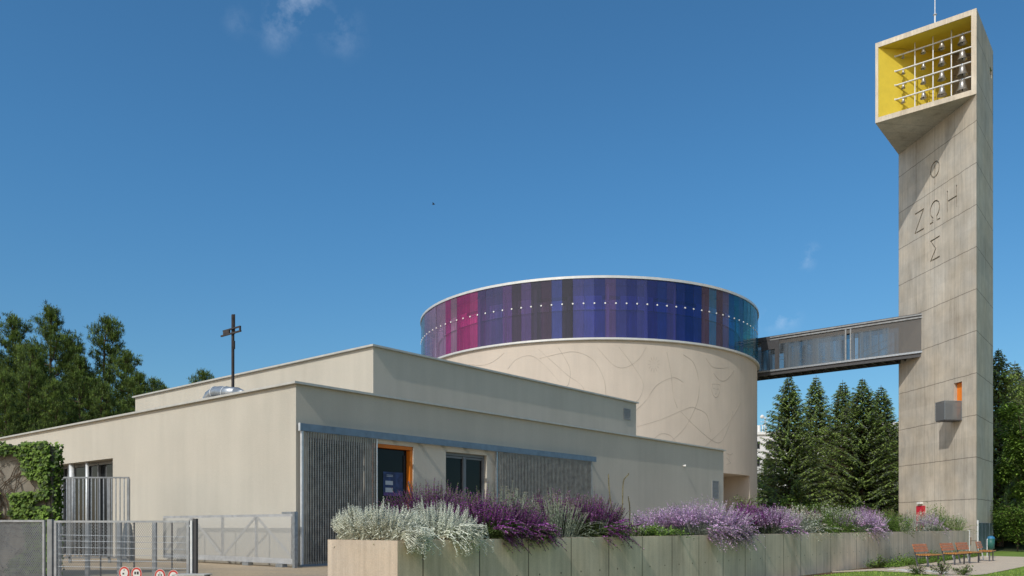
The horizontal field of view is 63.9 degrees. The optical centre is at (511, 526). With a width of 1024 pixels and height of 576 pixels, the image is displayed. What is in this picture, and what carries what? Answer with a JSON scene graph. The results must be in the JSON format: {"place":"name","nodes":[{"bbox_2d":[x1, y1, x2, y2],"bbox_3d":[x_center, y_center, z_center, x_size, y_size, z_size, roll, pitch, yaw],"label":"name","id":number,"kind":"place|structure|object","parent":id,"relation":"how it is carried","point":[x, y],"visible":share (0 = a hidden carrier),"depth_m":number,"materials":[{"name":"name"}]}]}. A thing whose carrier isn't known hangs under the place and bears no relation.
{"place":"outdoors","nodes":[
{"label":"outdoors","id":0,"kind":"place"},
{"bbox_2d":[122,523,132,561],"bbox_3d":[-10.674,0.431,22.800,0.300,1.098,0.300,0,0,0],"label":"covered parasol","id":1,"kind":"object","parent":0,"point":[131,538],"visible":0.33,"depth_m":22.70,"materials":[{"name":"fabric"}]},
{"bbox_2d":[62,555,327,575],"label":"courtyard","id":2,"kind":"structure","parent":0,"point":[223,569],"depth_m":18.66,"materials":[{"name":"beige concrete"}]},
{"bbox_2d":[0,354,17,422],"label":"pine tree","id":3,"kind":"object","parent":2,"relation":"on","point":[7,361],"visible":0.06,"depth_m":55.95,"materials":[{"name":"green plant"}]},
{"bbox_2d":[0,311,32,428],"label":"pine tree","id":4,"kind":"object","parent":2,"relation":"on","point":[15,324],"visible":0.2,"depth_m":57.44,"materials":[{"name":"green plant"}]},
{"bbox_2d":[0,367,37,436],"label":"pine tree","id":5,"kind":"object","parent":2,"relation":"on","point":[8,409],"visible":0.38,"depth_m":45.79,"materials":[{"name":"green plant"}]},
{"bbox_2d":[0,363,54,436],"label":"pine tree","id":6,"kind":"object","parent":2,"relation":"on","point":[35,383],"visible":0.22,"depth_m":48.68,"materials":[{"name":"green plant"}]},
{"bbox_2d":[0,446,58,575],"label":"garden wall","id":7,"kind":"structure","parent":2,"relation":"on","point":[7,469],"depth_m":16.00,"materials":[{"name":"concrete"}]},
{"bbox_2d":[0,440,65,575],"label":"creeper","id":8,"kind":"object","parent":7,"relation":"attached to","point":[18,502],"visible":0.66,"depth_m":15.87,"materials":[{"name":"green plant"}]},
{"bbox_2d":[0,342,77,432],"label":"pine tree","id":9,"kind":"object","parent":2,"relation":"on","point":[34,352],"visible":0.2,"depth_m":51.67,"materials":[{"name":"green plant"}]},
{"bbox_2d":[47,519,53,575],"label":"fence post","id":10,"kind":"object","parent":2,"relation":"on","point":[50,547],"visible":1,"depth_m":12.00,"materials":[{"name":"metal"}]},
{"bbox_2d":[0,520,45,575],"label":"fence panel","id":11,"kind":"object","parent":10,"relation":"attached to","point":[12,530],"visible":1,"depth_m":12.02,"materials":[{"name":"metal"}]},
{"bbox_2d":[25,376,80,430],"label":"pine tree","id":12,"kind":"object","parent":2,"relation":"on","point":[57,395],"visible":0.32,"depth_m":45.65,"materials":[{"name":"green plant"}]},
{"bbox_2d":[0,299,113,424],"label":"pine tree","id":13,"kind":"object","parent":2,"relation":"on","point":[59,341],"visible":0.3,"depth_m":55.58,"materials":[{"name":"green plant"}]},
{"bbox_2d":[45,338,102,412],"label":"pine tree","id":14,"kind":"object","parent":2,"relation":"on","point":[67,371],"visible":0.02,"depth_m":59.58,"materials":[{"name":"green plant"}]},
{"bbox_2d":[40,351,118,425],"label":"pine tree","id":15,"kind":"object","parent":2,"relation":"on","point":[80,364],"visible":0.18,"depth_m":51.66,"materials":[{"name":"green plant"}]},
{"bbox_2d":[62,477,129,562],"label":"barred gate","id":16,"kind":"structure","parent":2,"relation":"on","point":[109,498],"depth_m":22.02,"materials":[{"name":"metal"}]},
{"bbox_2d":[79,381,125,420],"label":"pine tree","id":17,"kind":"object","parent":2,"relation":"on","point":[104,396],"visible":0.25,"depth_m":46.74,"materials":[{"name":"green plant"}]},
{"bbox_2d":[66,313,156,422],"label":"pine tree","id":18,"kind":"object","parent":2,"relation":"on","point":[110,329],"visible":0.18,"depth_m":57.50,"materials":[{"name":"green plant"}]},
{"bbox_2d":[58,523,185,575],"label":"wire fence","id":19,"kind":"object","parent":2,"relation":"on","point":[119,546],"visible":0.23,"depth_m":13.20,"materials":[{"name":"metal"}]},
{"bbox_2d":[119,566,129,575],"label":"round sign","id":20,"kind":"object","parent":2,"relation":"on","point":[124,571],"visible":1,"depth_m":11.40,"materials":[{"name":"metal"}]},
{"bbox_2d":[100,347,149,415],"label":"pine tree","id":21,"kind":"object","parent":2,"relation":"on","point":[128,358],"visible":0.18,"depth_m":53.53,"materials":[{"name":"green plant"}]},
{"bbox_2d":[102,368,157,414],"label":"pine tree","id":22,"kind":"object","parent":2,"relation":"on","point":[137,388],"visible":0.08,"depth_m":51.72,"materials":[{"name":"green plant"}]},
{"bbox_2d":[131,567,141,575],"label":"round sign","id":23,"kind":"object","parent":2,"relation":"on","point":[136,571],"visible":1,"depth_m":11.40,"materials":[{"name":"metal"}]},
{"bbox_2d":[134,376,165,411],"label":"pine tree","id":24,"kind":"object","parent":2,"relation":"on","point":[155,383],"visible":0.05,"depth_m":69.65,"materials":[{"name":"green plant"}]},
{"bbox_2d":[189,521,192,572],"bbox_3d":[-4.707,0.757,12.025,0.060,1.686,0.050,0,0,0],"label":"gate post","id":25,"kind":"object","parent":2,"relation":"on","point":[191,546],"visible":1,"depth_m":12.00,"materials":[{"name":"metal"}]},
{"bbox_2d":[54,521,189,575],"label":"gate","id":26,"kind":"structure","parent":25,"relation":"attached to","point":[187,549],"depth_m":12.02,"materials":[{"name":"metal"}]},
{"bbox_2d":[172,573,211,575],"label":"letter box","id":27,"kind":"object","parent":2,"relation":"on","point":[194,574],"visible":1,"depth_m":11.24,"materials":[{"name":"metal"}]},
{"bbox_2d":[193,519,197,572],"bbox_3d":[-4.652,0.743,12.060,0.052,1.714,0.080,0,0,0],"label":"gate post","id":28,"kind":"object","parent":2,"relation":"on","point":[195,545],"visible":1,"depth_m":12.02,"materials":[{"name":"metal"}]},
{"bbox_2d":[186,367,214,382],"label":"pine tree","id":29,"kind":"object","parent":2,"relation":"on","point":[206,375],"visible":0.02,"depth_m":77.59,"materials":[{"name":"green plant"}]},
{"bbox_2d":[163,512,297,567],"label":"sliding gate","id":30,"kind":"structure","parent":2,"relation":"on","point":[248,540],"depth_m":20.73,"materials":[{"name":"metal"}]},
{"bbox_2d":[0,344,725,566],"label":"church wing","id":31,"kind":"structure","parent":2,"relation":"on","point":[316,443],"depth_m":25.30,"materials":[{"name":"beige paint"}]},
{"bbox_2d":[62,461,112,555],"bbox_3d":[-14.453,-0.606,28.274,4.954,3.173,0.100,0,0,40],"label":"window","id":32,"kind":"structure","parent":31,"relation":"in","point":[97,469],"depth_m":28.29,"materials":[{"name":"grey glass"}]},
{"bbox_2d":[202,386,243,397],"bbox_3d":[-8.144,-3.653,23.308,2.013,0.764,0.402,0,0,38],"label":"ventilation duct","id":33,"kind":"object","parent":31,"relation":"on","point":[215,391],"visible":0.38,"depth_m":23.24,"materials":[{"name":"metal"}]},
{"bbox_2d":[221,314,241,386],"bbox_3d":[-8.507,-4.784,25.003,1.100,3.329,0.170,0,0,40],"label":"roof cross","id":34,"kind":"object","parent":31,"relation":"on","point":[226,332],"visible":0.83,"depth_m":24.95,"materials":[{"name":"metal"}]},
{"bbox_2d":[309,438,361,561],"bbox_3d":[-4.566,-0.662,21.047,0.080,3.084,1.795,0,0,40],"label":"window","id":35,"kind":"structure","parent":31,"relation":"in","point":[309,438],"depth_m":20.84,"materials":[{"name":"glass"}]},
{"bbox_2d":[446,452,483,507],"bbox_3d":[-1.457,-0.602,24.734,0.085,3.165,1.790,0,0,40],"label":"window","id":36,"kind":"structure","parent":31,"relation":"in","point":[463,470],"depth_m":24.73,"materials":[{"name":"black glass"}]},
{"bbox_2d":[420,275,759,528],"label":"round church","id":37,"kind":"structure","parent":2,"relation":"on","point":[674,360],"depth_m":50.44,"materials":[{"name":"paint"}]},
{"bbox_2d":[743,313,921,380],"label":"footbridge","id":38,"kind":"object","parent":37,"relation":"attached to","point":[898,339],"visible":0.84,"depth_m":55.67,"materials":[{"name":"metal"}]},
{"bbox_2d":[723,494,767,526],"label":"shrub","id":39,"kind":"object","parent":2,"relation":"on","point":[736,499],"visible":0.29,"depth_m":40.39,"materials":[{"name":"green plant"}]},
{"bbox_2d":[757,453,785,525],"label":"spruce","id":40,"kind":"object","parent":2,"relation":"on","point":[761,479],"visible":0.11,"depth_m":89.72,"materials":[{"name":"green plant"}]},
{"bbox_2d":[767,494,826,531],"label":"leafy shrub","id":41,"kind":"object","parent":2,"relation":"on","point":[813,506],"visible":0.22,"depth_m":59.73,"materials":[{"name":"green plant"}]},
{"bbox_2d":[757,377,845,531],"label":"spruce","id":42,"kind":"object","parent":2,"relation":"on","point":[799,488],"visible":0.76,"depth_m":73.32,"materials":[{"name":"green plant"}]},
{"bbox_2d":[773,378,837,505],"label":"spruce","id":43,"kind":"object","parent":2,"relation":"on","point":[818,409],"visible":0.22,"depth_m":79.15,"materials":[{"name":"green plant"}]},
{"bbox_2d":[802,380,895,530],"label":"spruce","id":44,"kind":"object","parent":2,"relation":"on","point":[841,393],"visible":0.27,"depth_m":76.68,"materials":[{"name":"green plant"}]},
{"bbox_2d":[800,378,898,531],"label":"spruce","id":45,"kind":"object","parent":2,"relation":"on","point":[863,414],"visible":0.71,"depth_m":73.33,"materials":[{"name":"green plant"}]},
{"bbox_2d":[840,503,875,530],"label":"leafy shrub","id":46,"kind":"object","parent":2,"relation":"on","point":[866,505],"visible":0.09,"depth_m":63.91,"materials":[{"name":"green plant"}]},
{"bbox_2d":[839,387,898,529],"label":"spruce","id":47,"kind":"object","parent":2,"relation":"on","point":[884,401],"visible":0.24,"depth_m":75.27,"materials":[{"name":"green plant"}]},
{"bbox_2d":[875,0,992,551],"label":"bell tower","id":48,"kind":"structure","parent":2,"relation":"on","point":[943,147],"depth_m":49.78,"materials":[{"name":"concrete"}]},
{"bbox_2d":[916,506,924,530],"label":"red door","id":49,"kind":"structure","parent":48,"relation":"in","point":[918,508],"depth_m":52.15,"materials":[{"name":"paint"}]},
{"bbox_2d":[937,85,946,97],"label":"bell","id":50,"kind":"object","parent":48,"relation":"hanging from","point":[942,93],"visible":1,"depth_m":48.61,"materials":[{"name":"silver metal"}]},
{"bbox_2d":[937,70,946,81],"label":"bell","id":51,"kind":"object","parent":48,"relation":"hanging from","point":[942,78],"visible":1,"depth_m":48.63,"materials":[{"name":"silver metal"}]},
{"bbox_2d":[957,382,961,400],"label":"balcony door","id":52,"kind":"structure","parent":48,"relation":"in","point":[959,385],"depth_m":48.61,"materials":[{"name":"orange paint"}]},
{"bbox_2d":[956,63,968,78],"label":"bell","id":53,"kind":"object","parent":48,"relation":"hanging from","point":[962,73],"visible":1,"depth_m":47.93,"materials":[{"name":"silver metal"}]},
{"bbox_2d":[956,78,968,93],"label":"bell","id":54,"kind":"object","parent":48,"relation":"hanging from","point":[962,86],"visible":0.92,"depth_m":47.88,"materials":[{"name":"silver metal"}]},
{"bbox_2d":[957,49,967,62],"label":"bell","id":55,"kind":"object","parent":48,"relation":"hanging from","point":[962,57],"visible":1,"depth_m":47.95,"materials":[{"name":"silver metal"}]},
{"bbox_2d":[957,33,967,45],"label":"bell","id":56,"kind":"object","parent":48,"relation":"hanging from","point":[962,41],"visible":1,"depth_m":47.95,"materials":[{"name":"silver metal"}]},
{"bbox_2d":[979,523,992,549],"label":"metal side door","id":57,"kind":"structure","parent":48,"relation":"in","point":[985,529],"depth_m":48.42,"materials":[{"name":"grey metal"}]},
{"bbox_2d":[993,509,1021,546],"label":"leafy shrub","id":58,"kind":"object","parent":2,"relation":"on","point":[1001,529],"visible":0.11,"depth_m":59.92,"materials":[{"name":"green plant"}]},
{"bbox_2d":[993,348,1023,545],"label":"spruce","id":59,"kind":"object","parent":2,"relation":"on","point":[1003,385],"visible":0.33,"depth_m":61.35,"materials":[{"name":"green plant"}]},
{"bbox_2d":[993,363,1023,543],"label":"spruce","id":60,"kind":"object","parent":2,"relation":"on","point":[1020,374],"visible":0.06,"depth_m":69.75,"materials":[{"name":"green plant"}]},
{"bbox_2d":[993,379,1023,542],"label":"spruce","id":61,"kind":"object","parent":2,"relation":"on","point":[1020,390],"visible":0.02,"depth_m":66.20,"materials":[{"name":"green plant"}]},
{"bbox_2d":[0,0,1023,431],"label":"sky","id":62,"kind":"structure","parent":0,"point":[171,170],"materials":[{"name":"blue"}]},
{"bbox_2d":[757,415,898,502],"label":"white building","id":63,"kind":"structure","parent":0,"point":[760,448],"depth_m":150.00,"materials":[{"name":"clear concrete"}]},
{"bbox_2d":[815,551,1023,575],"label":"lawn","id":64,"kind":"structure","parent":0,"point":[1011,553],"depth_m":27.42,"materials":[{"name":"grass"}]},
{"bbox_2d":[328,530,969,575],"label":"planter","id":65,"kind":"object","parent":64,"relation":"on","point":[775,555],"visible":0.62,"depth_m":18.42,"materials":[{"name":"concrete"}]},
{"bbox_2d":[330,503,428,558],"bbox_3d":[-2.248,0.064,13.423,0.654,0.923,2.352,0,0,-45],"label":"lambs ear","id":66,"kind":"object","parent":65,"relation":"on","point":[341,535],"visible":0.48,"depth_m":13.55},
{"bbox_2d":[335,496,444,554],"bbox_3d":[-2.047,-0.014,13.564,1.078,0.971,2.221,0,0,-41],"label":"lambs ear","id":67,"kind":"object","parent":65,"relation":"on","point":[392,521],"visible":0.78,"depth_m":13.21},
{"bbox_2d":[377,478,476,519],"bbox_3d":[-1.420,-0.283,15.262,1.078,1.239,2.539,0,0,36],"label":"salvia","id":68,"kind":"object","parent":65,"relation":"on","point":[428,498],"visible":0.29,"depth_m":15.02,"materials":[{"name":"purple plant"}]},
{"bbox_2d":[404,495,493,556],"bbox_3d":[-1.208,-0.007,14.179,1.463,1.060,1.886,0,0,-28],"label":"lambs ear","id":69,"kind":"object","parent":65,"relation":"on","point":[441,523],"visible":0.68,"depth_m":13.88},
{"bbox_2d":[449,481,530,553],"bbox_3d":[-0.430,-0.167,15.091,1.609,1.374,1.717,0,0,0],"label":"salvia","id":70,"kind":"object","parent":65,"relation":"on","point":[476,510],"visible":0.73,"depth_m":14.87,"materials":[{"name":"purple plant"}]},
{"bbox_2d":[475,482,541,535],"bbox_3d":[-0.151,-0.286,16.340,1.601,1.223,1.678,0,0,0],"label":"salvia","id":71,"kind":"object","parent":65,"relation":"on","point":[515,502],"visible":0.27,"depth_m":16.25,"materials":[{"name":"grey plant"}]},
{"bbox_2d":[482,493,566,550],"bbox_3d":[0.203,-0.094,15.714,1.725,1.150,1.790,0,0,0],"label":"salvia","id":72,"kind":"object","parent":65,"relation":"on","point":[541,531],"visible":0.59,"depth_m":15.50,"materials":[{"name":"purple plant"}]},
{"bbox_2d":[517,487,589,537],"bbox_3d":[0.997,-0.266,18.125,1.070,1.196,2.756,0,0,38],"label":"salvia","id":73,"kind":"object","parent":65,"relation":"on","point":[556,497],"visible":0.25,"depth_m":17.90,"materials":[{"name":"purple plant"}]},
{"bbox_2d":[526,487,597,542],"bbox_3d":[1.046,-0.213,17.025,1.638,1.217,1.679,0,0,0],"label":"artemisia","id":74,"kind":"object","parent":65,"relation":"on","point":[558,517],"visible":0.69,"depth_m":16.96,"materials":[{"name":"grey plant"}]},
{"bbox_2d":[553,488,644,551],"bbox_3d":[1.828,-0.188,17.922,2.111,1.432,2.119,0,0,0],"label":"salvia","id":75,"kind":"object","parent":65,"relation":"on","point":[597,509],"visible":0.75,"depth_m":17.73,"materials":[{"name":"purple plant"}]},
{"bbox_2d":[613,518,654,536],"bbox_3d":[2.676,0.053,19.317,1.889,0.542,1.261,0,0,-36],"label":"yucca","id":76,"kind":"object","parent":65,"relation":"on","point":[637,530],"visible":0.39,"depth_m":19.18,"materials":[{"name":"green plant"}]},
{"bbox_2d":[625,507,686,535],"bbox_3d":[3.671,-0.096,20.988,1.230,0.857,2.824,0,0,37],"label":"catmint","id":77,"kind":"object","parent":65,"relation":"on","point":[653,518],"visible":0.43,"depth_m":20.77,"materials":[{"name":"purple plant"}]},
{"bbox_2d":[625,522,697,538],"bbox_3d":[3.407,0.123,19.897,1.933,0.490,1.577,0,0,-24],"label":"ground cover plant","id":78,"kind":"object","parent":65,"relation":"on","point":[652,530],"visible":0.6,"depth_m":19.65,"materials":[{"name":"green plant"}]},
{"bbox_2d":[652,496,764,552],"bbox_3d":[5.239,-0.082,22.147,2.260,1.611,4.932,0,0,40],"label":"catmint","id":79,"kind":"object","parent":65,"relation":"on","point":[696,518],"visible":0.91,"depth_m":21.59,"materials":[{"name":"purple plant"}]},
{"bbox_2d":[727,501,768,533],"bbox_3d":[7.189,-0.214,25.119,1.785,1.089,1.335,0,0,-26],"label":"salvia","id":80,"kind":"object","parent":65,"relation":"on","point":[748,510],"visible":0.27,"depth_m":24.85,"materials":[{"name":"purple plant"}]},
{"bbox_2d":[735,502,804,534],"bbox_3d":[7.825,-0.243,25.337,2.320,1.150,2.361,0,0,0],"label":"salvia","id":81,"kind":"object","parent":65,"relation":"on","point":[763,514],"visible":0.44,"depth_m":25.09,"materials":[{"name":"purple plant"}]},
{"bbox_2d":[749,503,807,539],"bbox_3d":[8.329,-0.146,25.512,1.807,1.207,3.380,0,0,38],"label":"catmint","id":82,"kind":"object","parent":65,"relation":"on","point":[785,522],"visible":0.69,"depth_m":25.01,"materials":[{"name":"purple plant"}]},
{"bbox_2d":[774,501,842,540],"bbox_3d":[9.628,-0.172,27.255,2.073,1.336,3.670,0,0,40],"label":"artemisia","id":83,"kind":"object","parent":65,"relation":"on","point":[802,523],"visible":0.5,"depth_m":27.15,"materials":[{"name":"plant"}]},
{"bbox_2d":[803,510,841,535],"bbox_3d":[10.540,-0.077,28.097,1.545,0.973,1.443,0,0,0],"label":"green perennial","id":84,"kind":"object","parent":65,"relation":"on","point":[830,524],"visible":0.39,"depth_m":28.03,"materials":[{"name":"green plant"}]},
{"bbox_2d":[808,500,871,539],"bbox_3d":[12.050,-0.235,30.079,1.991,1.499,4.401,0,0,38],"label":"artemisia","id":85,"kind":"object","parent":65,"relation":"on","point":[846,528],"visible":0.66,"depth_m":29.84,"materials":[{"name":"green plant"}]},
{"bbox_2d":[831,503,892,545],"bbox_3d":[13.598,-0.112,31.904,2.028,1.719,4.817,0,0,40],"label":"catmint","id":86,"kind":"object","parent":65,"relation":"on","point":[875,530],"visible":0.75,"depth_m":31.37,"materials":[{"name":"purple plant"}]},
{"bbox_2d":[850,506,883,530],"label":"salvia","id":87,"kind":"object","parent":65,"relation":"on","point":[871,515],"visible":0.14,"depth_m":34.65,"materials":[{"name":"purple plant"}]},
{"bbox_2d":[867,509,913,537],"bbox_3d":[16.196,-0.189,35.009,1.834,1.354,4.027,0,0,34],"label":"green perennial","id":88,"kind":"object","parent":65,"relation":"on","point":[890,520],"visible":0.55,"depth_m":34.90,"materials":[{"name":"green plant"}]},
{"bbox_2d":[884,508,924,533],"bbox_3d":[17.022,-0.186,36.199,2.336,1.236,2.574,0,0,0],"label":"green perennial","id":89,"kind":"object","parent":65,"relation":"on","point":[908,524],"visible":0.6,"depth_m":35.98,"materials":[{"name":"green plant"}]},
{"bbox_2d":[899,508,943,534],"bbox_3d":[19.161,-0.199,38.435,1.928,1.312,4.565,0,0,42],"label":"artemisia","id":90,"kind":"object","parent":65,"relation":"on","point":[917,519],"visible":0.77,"depth_m":38.42,"materials":[{"name":"plant"}]},
{"bbox_2d":[913,511,951,537],"bbox_3d":[20.572,-0.135,40.152,1.789,1.505,3.548,0,0,30],"label":"catmint","id":91,"kind":"object","parent":65,"relation":"on","point":[931,524],"visible":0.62,"depth_m":39.93,"materials":[{"name":"purple plant"}]},
{"bbox_2d":[920,502,948,530],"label":"round shrub","id":92,"kind":"object","parent":65,"relation":"on","point":[942,514],"visible":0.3,"depth_m":43.50,"materials":[{"name":"green plant"}]},
{"bbox_2d":[932,515,965,531],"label":"green perennial","id":93,"kind":"object","parent":65,"relation":"on","point":[950,526],"visible":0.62,"depth_m":42.38,"materials":[{"name":"green plant"}]},
{"bbox_2d":[941,513,976,534],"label":"artemisia","id":94,"kind":"object","parent":65,"relation":"on","point":[958,523],"visible":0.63,"depth_m":44.81,"materials":[{"name":"green plant"}]},
{"bbox_2d":[803,559,951,575],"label":"mulch bed","id":95,"kind":"object","parent":64,"relation":"on","point":[827,573],"visible":0.2,"depth_m":27.35,"materials":[{"name":"brown soil"}]},
{"bbox_2d":[865,554,889,568],"bbox_3d":[13.251,1.276,29.784,0.911,0.558,0.868,0,0,-36],"label":"shrub","id":96,"kind":"object","parent":95,"relation":"on","point":[878,565],"visible":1,"depth_m":29.76,"materials":[{"name":"green plant"}]},
{"bbox_2d":[868,550,981,567],"bbox_3d":[18.833,1.232,36.508,1.094,0.647,16.338,0,0,40],"label":"ground cover","id":97,"kind":"object","parent":95,"relation":"on","point":[908,560],"visible":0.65,"depth_m":33.40,"materials":[{"name":"green plant"}]},
{"bbox_2d":[906,562,926,574],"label":"shrub","id":98,"kind":"object","parent":64,"relation":"on","point":[916,571],"visible":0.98,"depth_m":26.20,"materials":[{"name":"green plant"}]},
{"bbox_2d":[990,496,1023,550],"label":"leafy shrub","id":99,"kind":"object","parent":64,"relation":"on","point":[1017,530],"visible":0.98,"depth_m":49.78,"materials":[{"name":"green plant"}]},
{"bbox_2d":[832,556,1023,575],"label":"gravel path","id":100,"kind":"structure","parent":0,"point":[997,564],"depth_m":31.20,"materials":[{"name":"beige gravel"}]},
{"bbox_2d":[912,543,942,566],"bbox_3d":[15.825,1.095,31.295,1.250,0.867,0.652,0,0,-42],"label":"park bench","id":101,"kind":"object","parent":100,"relation":"on","point":[925,550],"visible":0.94,"depth_m":31.18,"materials":[{"name":"brown wood"}]},
{"bbox_2d":[929,558,951,574],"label":"shrub","id":102,"kind":"object","parent":100,"relation":"on","point":[941,568],"visible":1,"depth_m":25.89,"materials":[{"name":"green plant"}]},
{"bbox_2d":[940,543,967,564],"bbox_3d":[17.699,1.095,32.895,1.250,0.867,0.652,0,0,-42],"label":"park bench","id":103,"kind":"object","parent":100,"relation":"on","point":[949,548],"visible":0.97,"depth_m":32.90,"materials":[{"name":"orange wood"}]},
{"bbox_2d":[948,564,975,574],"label":"shrub","id":104,"kind":"object","parent":100,"relation":"on","point":[963,572],"visible":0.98,"depth_m":25.85,"materials":[{"name":"green plant"}]},
{"bbox_2d":[955,542,981,562],"bbox_3d":[19.071,1.095,34.295,1.250,0.867,0.652,0,0,-42],"label":"park bench","id":105,"kind":"object","parent":100,"relation":"on","point":[962,546],"visible":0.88,"depth_m":34.33,"materials":[{"name":"orange wood"}]},
{"bbox_2d":[975,541,995,560],"bbox_3d":[20.948,1.095,36.313,0.652,0.867,1.250,0,0,38],"label":"park bench","id":106,"kind":"object","parent":100,"relation":"on","point":[978,545],"visible":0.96,"depth_m":36.21,"materials":[{"name":"orange wood"}]},
{"bbox_2d":[987,536,994,556],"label":"litter bin","id":107,"kind":"object","parent":100,"relation":"on","point":[990,542],"visible":1,"depth_m":40.38,"materials":[{"name":"green plastic"}]},
{"bbox_2d":[993,540,1023,550],"bbox_3d":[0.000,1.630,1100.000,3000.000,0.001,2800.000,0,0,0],"label":"ground","id":108,"kind":"structure","parent":0,"point":[1008,545],"depth_m":63.41,"materials":[{"name":"green plant"}]},
{"bbox_2d":[993,402,1023,535],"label":"leafy tree","id":109,"kind":"object","parent":108,"relation":"on","point":[1014,451],"visible":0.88,"depth_m":55.24,"materials":[{"name":"green plant"}]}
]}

